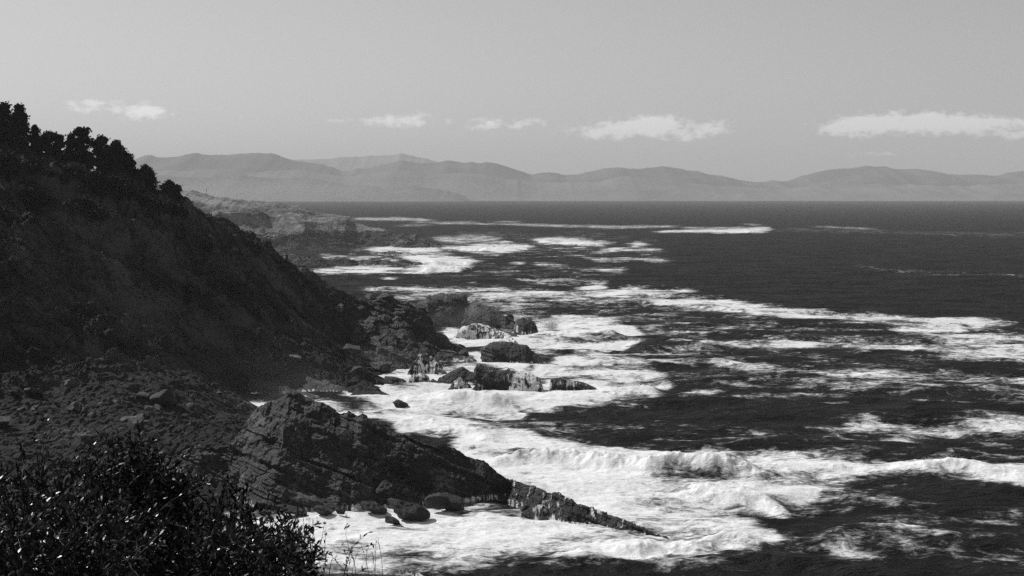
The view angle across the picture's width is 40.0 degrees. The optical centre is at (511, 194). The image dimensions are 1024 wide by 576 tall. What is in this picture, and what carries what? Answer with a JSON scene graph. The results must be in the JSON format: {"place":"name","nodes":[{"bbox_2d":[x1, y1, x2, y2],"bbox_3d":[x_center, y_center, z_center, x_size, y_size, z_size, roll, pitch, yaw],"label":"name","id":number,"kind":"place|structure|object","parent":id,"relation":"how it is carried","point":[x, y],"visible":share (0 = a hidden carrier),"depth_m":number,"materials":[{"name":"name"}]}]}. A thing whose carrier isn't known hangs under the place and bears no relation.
{"place":"outdoors","nodes":[
{"label":"outdoors","id":0,"kind":"place"},
{"bbox_2d":[0,145,467,527],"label":"coastal slope","id":1,"kind":"structure","parent":0,"point":[233,364],"depth_m":422.83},
{"bbox_2d":[0,416,10,426],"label":"boulder","id":2,"kind":"object","parent":1,"relation":"on","point":[4,421],"visible":1,"depth_m":318.13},
{"bbox_2d":[9,390,19,396],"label":"boulder","id":3,"kind":"object","parent":1,"relation":"on","point":[15,392],"visible":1,"depth_m":347.55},
{"bbox_2d":[0,101,30,148],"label":"pine tree","id":4,"kind":"object","parent":1,"relation":"on","point":[9,121],"visible":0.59,"depth_m":483.35,"materials":[{"name":"black plant"}]},
{"bbox_2d":[5,102,35,152],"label":"pine tree","id":5,"kind":"object","parent":1,"relation":"on","point":[19,109],"visible":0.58,"depth_m":486.95,"materials":[{"name":"black plant"}]},
{"bbox_2d":[16,407,25,412],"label":"boulder","id":6,"kind":"object","parent":1,"relation":"on","point":[21,410],"visible":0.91,"depth_m":332.48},
{"bbox_2d":[16,468,32,479],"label":"boulder","id":7,"kind":"object","parent":1,"relation":"on","point":[28,471],"visible":0.38,"depth_m":282.89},
{"bbox_2d":[24,388,44,396],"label":"boulder","id":8,"kind":"object","parent":1,"relation":"on","point":[35,392],"visible":1,"depth_m":348.18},
{"bbox_2d":[16,186,55,213],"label":"bush","id":9,"kind":"object","parent":1,"relation":"on","point":[26,195],"visible":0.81,"depth_m":439.10,"materials":[{"name":"black plant"}]},
{"bbox_2d":[29,124,44,155],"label":"pine tree","id":10,"kind":"object","parent":1,"relation":"on","point":[35,136],"visible":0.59,"depth_m":488.73,"materials":[{"name":"black plant"}]},
{"bbox_2d":[25,156,57,176],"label":"bush","id":11,"kind":"object","parent":1,"relation":"on","point":[34,164],"visible":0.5,"depth_m":460.87,"materials":[{"name":"black plant"}]},
{"bbox_2d":[32,130,64,158],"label":"pine tree","id":12,"kind":"object","parent":1,"relation":"on","point":[49,138],"visible":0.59,"depth_m":490.47,"materials":[{"name":"black plant"}]},
{"bbox_2d":[51,134,72,163],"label":"pine tree","id":13,"kind":"object","parent":1,"relation":"on","point":[60,136],"visible":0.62,"depth_m":493.28,"materials":[{"name":"black plant"}]},
{"bbox_2d":[51,159,81,184],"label":"bush","id":14,"kind":"object","parent":1,"relation":"on","point":[66,177],"visible":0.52,"depth_m":466.03,"materials":[{"name":"black plant"}]},
{"bbox_2d":[64,379,76,387],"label":"outcrop","id":15,"kind":"object","parent":1,"relation":"on","point":[71,383],"visible":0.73,"depth_m":360.59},
{"bbox_2d":[62,139,79,163],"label":"pine tree","id":16,"kind":"object","parent":1,"relation":"on","point":[71,150],"visible":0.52,"depth_m":494.02,"materials":[{"name":"black plant"}]},
{"bbox_2d":[66,401,79,410],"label":"boulder","id":17,"kind":"object","parent":1,"relation":"on","point":[73,406],"visible":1,"depth_m":334.84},
{"bbox_2d":[62,126,98,170],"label":"pine tree","id":18,"kind":"object","parent":1,"relation":"on","point":[83,141],"visible":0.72,"depth_m":495.51,"materials":[{"name":"black plant"}]},
{"bbox_2d":[72,460,88,479],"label":"boulder","id":19,"kind":"object","parent":1,"relation":"on","point":[73,463],"visible":0.2,"depth_m":284.15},
{"bbox_2d":[66,166,100,196],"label":"bush","id":20,"kind":"object","parent":1,"relation":"on","point":[90,185],"visible":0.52,"depth_m":469.87,"materials":[{"name":"black plant"}]},
{"bbox_2d":[81,407,88,413],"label":"boulder","id":21,"kind":"object","parent":1,"relation":"on","point":[84,410],"visible":0.85,"depth_m":332.41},
{"bbox_2d":[80,434,93,442],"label":"boulder","id":22,"kind":"object","parent":1,"relation":"on","point":[86,438],"visible":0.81,"depth_m":304.59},
{"bbox_2d":[68,194,112,223],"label":"bush","id":23,"kind":"object","parent":1,"relation":"on","point":[87,203],"visible":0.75,"depth_m":451.26,"materials":[{"name":"black plant"}]},
{"bbox_2d":[87,412,95,418],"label":"boulder","id":24,"kind":"object","parent":1,"relation":"on","point":[91,415],"visible":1,"depth_m":328.23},
{"bbox_2d":[91,134,114,173],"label":"pine tree","id":25,"kind":"object","parent":1,"relation":"on","point":[101,155],"visible":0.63,"depth_m":498.12,"materials":[{"name":"black plant"}]},
{"bbox_2d":[94,139,131,177],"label":"pine tree","id":26,"kind":"object","parent":1,"relation":"on","point":[117,152],"visible":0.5,"depth_m":500.19,"materials":[{"name":"black plant"}]},
{"bbox_2d":[117,449,132,464],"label":"boulder","id":27,"kind":"object","parent":1,"relation":"on","point":[126,458],"visible":0.2,"depth_m":294.27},
{"bbox_2d":[121,151,138,178],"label":"pine tree","id":28,"kind":"object","parent":1,"relation":"on","point":[130,166],"visible":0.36,"depth_m":503.40,"materials":[{"name":"black plant"}]},
{"bbox_2d":[127,413,143,429],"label":"boulder","id":29,"kind":"object","parent":1,"relation":"on","point":[132,421],"visible":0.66,"depth_m":319.25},
{"bbox_2d":[135,391,150,397],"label":"boulder","id":30,"kind":"object","parent":1,"relation":"on","point":[140,394],"visible":1,"depth_m":349.42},
{"bbox_2d":[144,420,152,425],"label":"boulder","id":31,"kind":"object","parent":1,"relation":"on","point":[148,422],"visible":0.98,"depth_m":324.86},
{"bbox_2d":[136,164,160,190],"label":"pine tree","id":32,"kind":"object","parent":1,"relation":"on","point":[146,172],"visible":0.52,"depth_m":504.26,"materials":[{"name":"black plant"}]},
{"bbox_2d":[144,406,153,410],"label":"boulder","id":33,"kind":"object","parent":1,"relation":"on","point":[148,408],"visible":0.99,"depth_m":340.29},
{"bbox_2d":[154,404,162,412],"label":"boulder","id":34,"kind":"object","parent":1,"relation":"on","point":[158,408],"visible":1,"depth_m":340.07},
{"bbox_2d":[148,389,177,405],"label":"boulder","id":35,"kind":"object","parent":1,"relation":"on","point":[165,397],"visible":0.99,"depth_m":348.26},
{"bbox_2d":[0,143,344,385],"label":"scrub","id":36,"kind":"object","parent":1,"relation":"on","point":[111,261],"visible":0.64,"depth_m":435.57,"materials":[{"name":"black plant"}]},
{"bbox_2d":[159,179,185,200],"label":"pine tree","id":37,"kind":"object","parent":1,"relation":"on","point":[168,186],"visible":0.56,"depth_m":506.43,"materials":[{"name":"black plant"}]},
{"bbox_2d":[166,202,191,221],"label":"bush","id":38,"kind":"object","parent":1,"relation":"on","point":[176,209],"visible":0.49,"depth_m":487.67,"materials":[{"name":"black plant"}]},
{"bbox_2d":[186,403,195,409],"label":"boulder","id":39,"kind":"object","parent":1,"relation":"on","point":[191,406],"visible":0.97,"depth_m":349.93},
{"bbox_2d":[188,420,196,425],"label":"boulder","id":40,"kind":"object","parent":1,"relation":"on","point":[191,422],"visible":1,"depth_m":331.12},
{"bbox_2d":[247,379,317,396],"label":"rock slab","id":41,"kind":"object","parent":1,"relation":"on","point":[256,386],"visible":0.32,"depth_m":423.82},
{"bbox_2d":[288,354,301,360],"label":"outcrop","id":42,"kind":"object","parent":1,"relation":"on","point":[294,357],"visible":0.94,"depth_m":442.04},
{"bbox_2d":[297,267,312,279],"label":"boulder","id":43,"kind":"object","parent":1,"relation":"on","point":[307,272],"visible":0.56,"depth_m":525.37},
{"bbox_2d":[334,303,343,312],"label":"boulder","id":44,"kind":"object","parent":1,"relation":"on","point":[339,308],"visible":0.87,"depth_m":522.97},
{"bbox_2d":[343,343,362,356],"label":"boulder","id":45,"kind":"object","parent":1,"relation":"on","point":[354,350],"visible":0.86,"depth_m":484.07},
{"bbox_2d":[350,366,368,375],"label":"boulder","id":46,"kind":"object","parent":1,"relation":"on","point":[362,370],"visible":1,"depth_m":442.81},
{"bbox_2d":[354,305,368,312],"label":"boulder","id":47,"kind":"object","parent":1,"relation":"on","point":[359,309],"visible":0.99,"depth_m":532.56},
{"bbox_2d":[365,294,377,300],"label":"boulder","id":48,"kind":"object","parent":1,"relation":"on","point":[370,297],"visible":0.4,"depth_m":548.34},
{"bbox_2d":[369,361,390,372],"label":"boulder","id":49,"kind":"object","parent":1,"relation":"on","point":[381,366],"visible":0.95,"depth_m":476.36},
{"bbox_2d":[377,293,400,304],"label":"boulder","id":50,"kind":"object","parent":1,"relation":"on","point":[389,298],"visible":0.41,"depth_m":548.42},
{"bbox_2d":[362,346,452,370],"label":"rock ledge","id":51,"kind":"object","parent":1,"relation":"on","point":[408,359],"visible":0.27,"depth_m":492.26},
{"bbox_2d":[410,302,427,314],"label":"boulder","id":52,"kind":"object","parent":1,"relation":"on","point":[420,306],"visible":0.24,"depth_m":547.76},
{"bbox_2d":[431,334,453,349],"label":"boulder","id":53,"kind":"object","parent":1,"relation":"on","point":[442,341],"visible":0.55,"depth_m":525.77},
{"bbox_2d":[458,349,468,356],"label":"boulder","id":54,"kind":"object","parent":1,"relation":"on","point":[464,352],"visible":0.52,"depth_m":518.26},
{"bbox_2d":[154,184,440,249],"bbox_3d":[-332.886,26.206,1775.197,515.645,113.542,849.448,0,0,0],"label":"headland","id":55,"kind":"structure","parent":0,"point":[279,225],"depth_m":1662.60,"materials":[{"name":"rock"}]},
{"bbox_2d":[397,234,441,247],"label":"headland rock","id":56,"kind":"object","parent":55,"relation":"on","point":[419,241],"visible":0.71,"depth_m":1629.27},
{"bbox_2d":[155,175,471,200],"bbox_3d":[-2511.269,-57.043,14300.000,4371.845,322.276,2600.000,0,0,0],"label":"foothills","id":57,"kind":"structure","parent":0,"point":[246,188],"depth_m":13740.73,"materials":[{"name":"rock"},{"name":"soil"},{"name":"vegetation"}]},
{"bbox_2d":[274,248,358,265],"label":"shore rib","id":58,"kind":"object","parent":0,"point":[295,258],"visible":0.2,"depth_m":1213.84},
{"bbox_2d":[313,573,395,575],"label":"bank","id":59,"kind":"structure","parent":0,"point":[341,574],"depth_m":9.22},
{"bbox_2d":[0,443,81,571],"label":"shrub","id":60,"kind":"object","parent":59,"relation":"on","point":[38,486],"visible":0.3,"depth_m":7.83,"materials":[{"name":"black plant"}]},
{"bbox_2d":[26,407,71,528],"bbox_3d":[-2.861,1.894,8.431,0.348,1.202,0.310,0,0,36],"label":"tall sprig","id":61,"kind":"object","parent":59,"relation":"on","point":[43,458],"visible":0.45,"depth_m":8.41,"materials":[{"name":"black plant"}]},
{"bbox_2d":[0,470,170,575],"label":"shrub","id":62,"kind":"object","parent":59,"relation":"on","point":[105,557],"visible":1,"depth_m":6.17,"materials":[{"name":"black plant"}]},
{"bbox_2d":[48,432,124,574],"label":"shrub","id":63,"kind":"object","parent":59,"relation":"on","point":[108,460],"visible":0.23,"depth_m":8.50,"materials":[{"name":"black plant"}]},
{"bbox_2d":[18,471,199,575],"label":"shrub","id":64,"kind":"object","parent":59,"relation":"on","point":[130,519],"visible":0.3,"depth_m":6.98,"materials":[{"name":"black plant"}]},
{"bbox_2d":[91,418,149,503],"bbox_3d":[-2.520,2.044,9.065,0.358,1.242,0.291,0,0,-13],"label":"tall sprig","id":65,"kind":"object","parent":59,"relation":"on","point":[143,442],"visible":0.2,"depth_m":9.02,"materials":[{"name":"black plant"}]},
{"bbox_2d":[81,413,230,575],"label":"shrub","id":66,"kind":"object","parent":59,"relation":"on","point":[147,466],"visible":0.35,"depth_m":7.95,"materials":[{"name":"black plant"}]},
{"bbox_2d":[186,479,214,526],"bbox_3d":[-2.113,2.123,8.876,0.635,1.033,1.384,0,0,-23],"label":"shrub","id":67,"kind":"object","parent":59,"relation":"on","point":[197,503],"visible":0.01,"depth_m":9.04,"materials":[{"name":"black plant"}]},
{"bbox_2d":[148,472,281,575],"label":"shrub","id":68,"kind":"object","parent":59,"relation":"on","point":[175,569],"visible":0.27,"depth_m":7.25,"materials":[{"name":"black plant"}]},
{"bbox_2d":[181,473,265,561],"bbox_3d":[-1.712,2.018,8.201,0.530,0.844,0.649,0,0,0],"label":"tufted shrub","id":69,"kind":"object","parent":59,"relation":"on","point":[243,494],"visible":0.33,"depth_m":8.16,"materials":[{"name":"black plant"}]},
{"bbox_2d":[172,497,332,575],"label":"shrub","id":70,"kind":"object","parent":59,"relation":"on","point":[281,562],"visible":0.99,"depth_m":6.39,"materials":[{"name":"black plant"}]},
{"bbox_2d":[242,494,333,575],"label":"shrub","id":71,"kind":"object","parent":59,"relation":"on","point":[313,555],"visible":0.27,"depth_m":7.67,"materials":[{"name":"black plant"}]},
{"bbox_2d":[329,515,374,575],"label":"sprig","id":72,"kind":"object","parent":59,"relation":"on","point":[350,552],"visible":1,"depth_m":8.01,"materials":[{"name":"grey plant"}]},
{"bbox_2d":[290,153,436,170],"bbox_3d":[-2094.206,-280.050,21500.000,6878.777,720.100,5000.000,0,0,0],"label":"mountains","id":73,"kind":"structure","parent":0,"point":[348,163],"depth_m":21200.69,"materials":[{"name":"grey stone"}]},
{"bbox_2d":[352,538,382,575],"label":"dry grass","id":74,"kind":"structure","parent":0,"point":[373,558],"depth_m":8.19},
{"bbox_2d":[0,0,1023,181],"label":"sky","id":75,"kind":"structure","parent":0,"point":[746,90],"materials":[{"name":"grey"}]},
{"bbox_2d":[9,201,1023,575],"bbox_3d":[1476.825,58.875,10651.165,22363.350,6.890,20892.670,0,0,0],"label":"sea","id":76,"kind":"structure","parent":0,"point":[833,369],"depth_m":427.90,"materials":[{"name":"liquid"}]},
{"bbox_2d":[276,504,306,516],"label":"boulder","id":77,"kind":"object","parent":76,"relation":"in","point":[292,510],"visible":0.67,"depth_m":264.20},
{"bbox_2d":[267,371,346,391],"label":"rock slab","id":78,"kind":"object","parent":76,"relation":"in","point":[308,382],"visible":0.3,"depth_m":432.86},
{"bbox_2d":[313,505,333,515],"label":"boulder","id":79,"kind":"object","parent":76,"relation":"in","point":[322,510],"visible":1,"depth_m":263.02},
{"bbox_2d":[152,391,511,512],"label":"rock ridge","id":80,"kind":"object","parent":76,"relation":"in","point":[287,445],"visible":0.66,"depth_m":279.70,"materials":[{"name":"stone"}]},
{"bbox_2d":[258,500,277,510],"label":"boulder","id":81,"kind":"object","parent":80,"relation":"on","point":[268,503],"visible":0.59,"depth_m":267.17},
{"bbox_2d":[288,491,323,506],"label":"boulder","id":82,"kind":"object","parent":80,"relation":"on","point":[306,498],"visible":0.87,"depth_m":268.92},
{"bbox_2d":[375,480,394,497],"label":"boulder","id":83,"kind":"object","parent":80,"relation":"on","point":[384,489],"visible":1,"depth_m":271.77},
{"bbox_2d":[334,506,344,513],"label":"boulder","id":84,"kind":"object","parent":76,"relation":"in","point":[338,510],"visible":1,"depth_m":263.58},
{"bbox_2d":[361,501,387,514],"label":"boulder","id":85,"kind":"object","parent":76,"relation":"in","point":[374,507],"visible":1,"depth_m":266.33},
{"bbox_2d":[348,251,416,255],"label":"headland rock","id":86,"kind":"object","parent":76,"relation":"in","point":[390,253],"visible":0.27,"depth_m":1420.73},
{"bbox_2d":[358,258,410,264],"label":"headland rock","id":87,"kind":"object","parent":76,"relation":"in","point":[373,261],"visible":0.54,"depth_m":1208.37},
{"bbox_2d":[385,516,400,524],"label":"boulder","id":88,"kind":"object","parent":76,"relation":"in","point":[391,520],"visible":1,"depth_m":256.38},
{"bbox_2d":[384,376,408,382],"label":"sea rock","id":89,"kind":"object","parent":76,"relation":"in","point":[393,379],"visible":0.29,"depth_m":447.90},
{"bbox_2d":[392,399,408,407],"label":"boulder","id":90,"kind":"object","parent":76,"relation":"in","point":[397,403],"visible":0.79,"depth_m":401.29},
{"bbox_2d":[388,498,429,520],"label":"boulder","id":91,"kind":"object","parent":76,"relation":"in","point":[403,510],"visible":1,"depth_m":260.30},
{"bbox_2d":[345,298,476,362],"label":"point rock","id":92,"kind":"object","parent":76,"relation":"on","point":[404,326],"visible":0.51,"depth_m":521.73,"materials":[{"name":"stone"}]},
{"bbox_2d":[400,569,422,575],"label":"sea rock","id":93,"kind":"object","parent":76,"relation":"in","point":[412,573],"visible":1,"depth_m":224.82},
{"bbox_2d":[409,373,429,382],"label":"sea rock","id":94,"kind":"object","parent":76,"relation":"in","point":[420,377],"visible":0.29,"depth_m":450.55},
{"bbox_2d":[402,385,440,392],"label":"sea spray","id":95,"kind":"object","parent":76,"relation":"on","point":[424,389],"visible":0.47,"depth_m":425.23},
{"bbox_2d":[407,353,446,374],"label":"sea rock","id":96,"kind":"object","parent":76,"relation":"in","point":[425,363],"visible":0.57,"depth_m":473.52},
{"bbox_2d":[424,492,447,507],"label":"boulder","id":97,"kind":"object","parent":76,"relation":"in","point":[435,500],"visible":1,"depth_m":267.11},
{"bbox_2d":[418,293,467,327],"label":"table rock","id":98,"kind":"object","parent":76,"relation":"in","point":[444,310],"visible":0.51,"depth_m":639.03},
{"bbox_2d":[441,492,463,510],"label":"boulder","id":99,"kind":"object","parent":76,"relation":"in","point":[455,502],"visible":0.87,"depth_m":267.99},
{"bbox_2d":[437,367,474,384],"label":"sea rock","id":100,"kind":"object","parent":76,"relation":"in","point":[465,374],"visible":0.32,"depth_m":447.84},
{"bbox_2d":[448,377,471,389],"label":"sea rock","id":101,"kind":"object","parent":76,"relation":"in","point":[459,383],"visible":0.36,"depth_m":432.95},
{"bbox_2d":[453,323,515,342],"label":"rock shelf","id":102,"kind":"object","parent":76,"relation":"in","point":[478,331],"visible":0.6,"depth_m":585.02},
{"bbox_2d":[459,303,514,329],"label":"sloping rock","id":103,"kind":"object","parent":76,"relation":"in","point":[473,313],"visible":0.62,"depth_m":632.23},
{"bbox_2d":[474,322,518,336],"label":"rock shelf","id":104,"kind":"object","parent":76,"relation":"in","point":[509,333],"visible":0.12,"depth_m":597.28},
{"bbox_2d":[471,364,543,391],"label":"sea stack","id":105,"kind":"object","parent":76,"relation":"in","point":[489,378],"visible":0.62,"depth_m":428.80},
{"bbox_2d":[504,314,515,325],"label":"sea rock","id":106,"kind":"object","parent":76,"relation":"in","point":[508,318],"visible":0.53,"depth_m":628.01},
{"bbox_2d":[480,341,546,363],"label":"sea stack","id":107,"kind":"object","parent":76,"relation":"in","point":[503,352],"visible":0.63,"depth_m":504.50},
{"bbox_2d":[504,308,524,321],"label":"sea spray","id":108,"kind":"object","parent":76,"relation":"on","point":[516,318],"visible":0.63,"depth_m":639.38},
{"bbox_2d":[520,505,529,511],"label":"boulder","id":109,"kind":"object","parent":76,"relation":"in","point":[524,507],"visible":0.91,"depth_m":262.40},
{"bbox_2d":[513,317,537,334],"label":"sea rock","id":110,"kind":"object","parent":76,"relation":"in","point":[524,326],"visible":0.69,"depth_m":612.18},
{"bbox_2d":[459,442,598,451],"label":"sea spray","id":111,"kind":"object","parent":76,"relation":"on","point":[544,447],"visible":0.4,"depth_m":324.04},
{"bbox_2d":[520,504,561,521],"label":"wet rock","id":112,"kind":"object","parent":76,"relation":"in","point":[537,512],"visible":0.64,"depth_m":259.92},
{"bbox_2d":[535,314,563,329],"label":"sea spray","id":113,"kind":"object","parent":76,"relation":"on","point":[550,325],"visible":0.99,"depth_m":621.06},
{"bbox_2d":[549,377,596,390],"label":"sea rock","id":114,"kind":"object","parent":76,"relation":"in","point":[562,384],"visible":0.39,"depth_m":430.46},
{"bbox_2d":[506,478,667,538],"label":"rock ledge","id":115,"kind":"object","parent":76,"relation":"in","point":[569,510],"visible":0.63,"depth_m":259.96,"materials":[{"name":"stone"}]},
{"bbox_2d":[605,376,675,386],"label":"sea spray","id":116,"kind":"object","parent":76,"relation":"on","point":[632,384],"visible":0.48,"depth_m":435.85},
{"bbox_2d":[92,153,1023,189],"bbox_3d":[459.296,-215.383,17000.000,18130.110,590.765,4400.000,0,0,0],"label":"mountains","id":117,"kind":"structure","parent":0,"point":[256,162],"depth_m":16529.69,"materials":[{"name":"rock"},{"name":"soil"},{"name":"vegetation"}]},
{"bbox_2d":[155,169,1023,200],"bbox_3d":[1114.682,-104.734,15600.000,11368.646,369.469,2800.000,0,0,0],"label":"hills","id":118,"kind":"structure","parent":0,"point":[475,187],"depth_m":14987.34,"materials":[{"name":"grey"}]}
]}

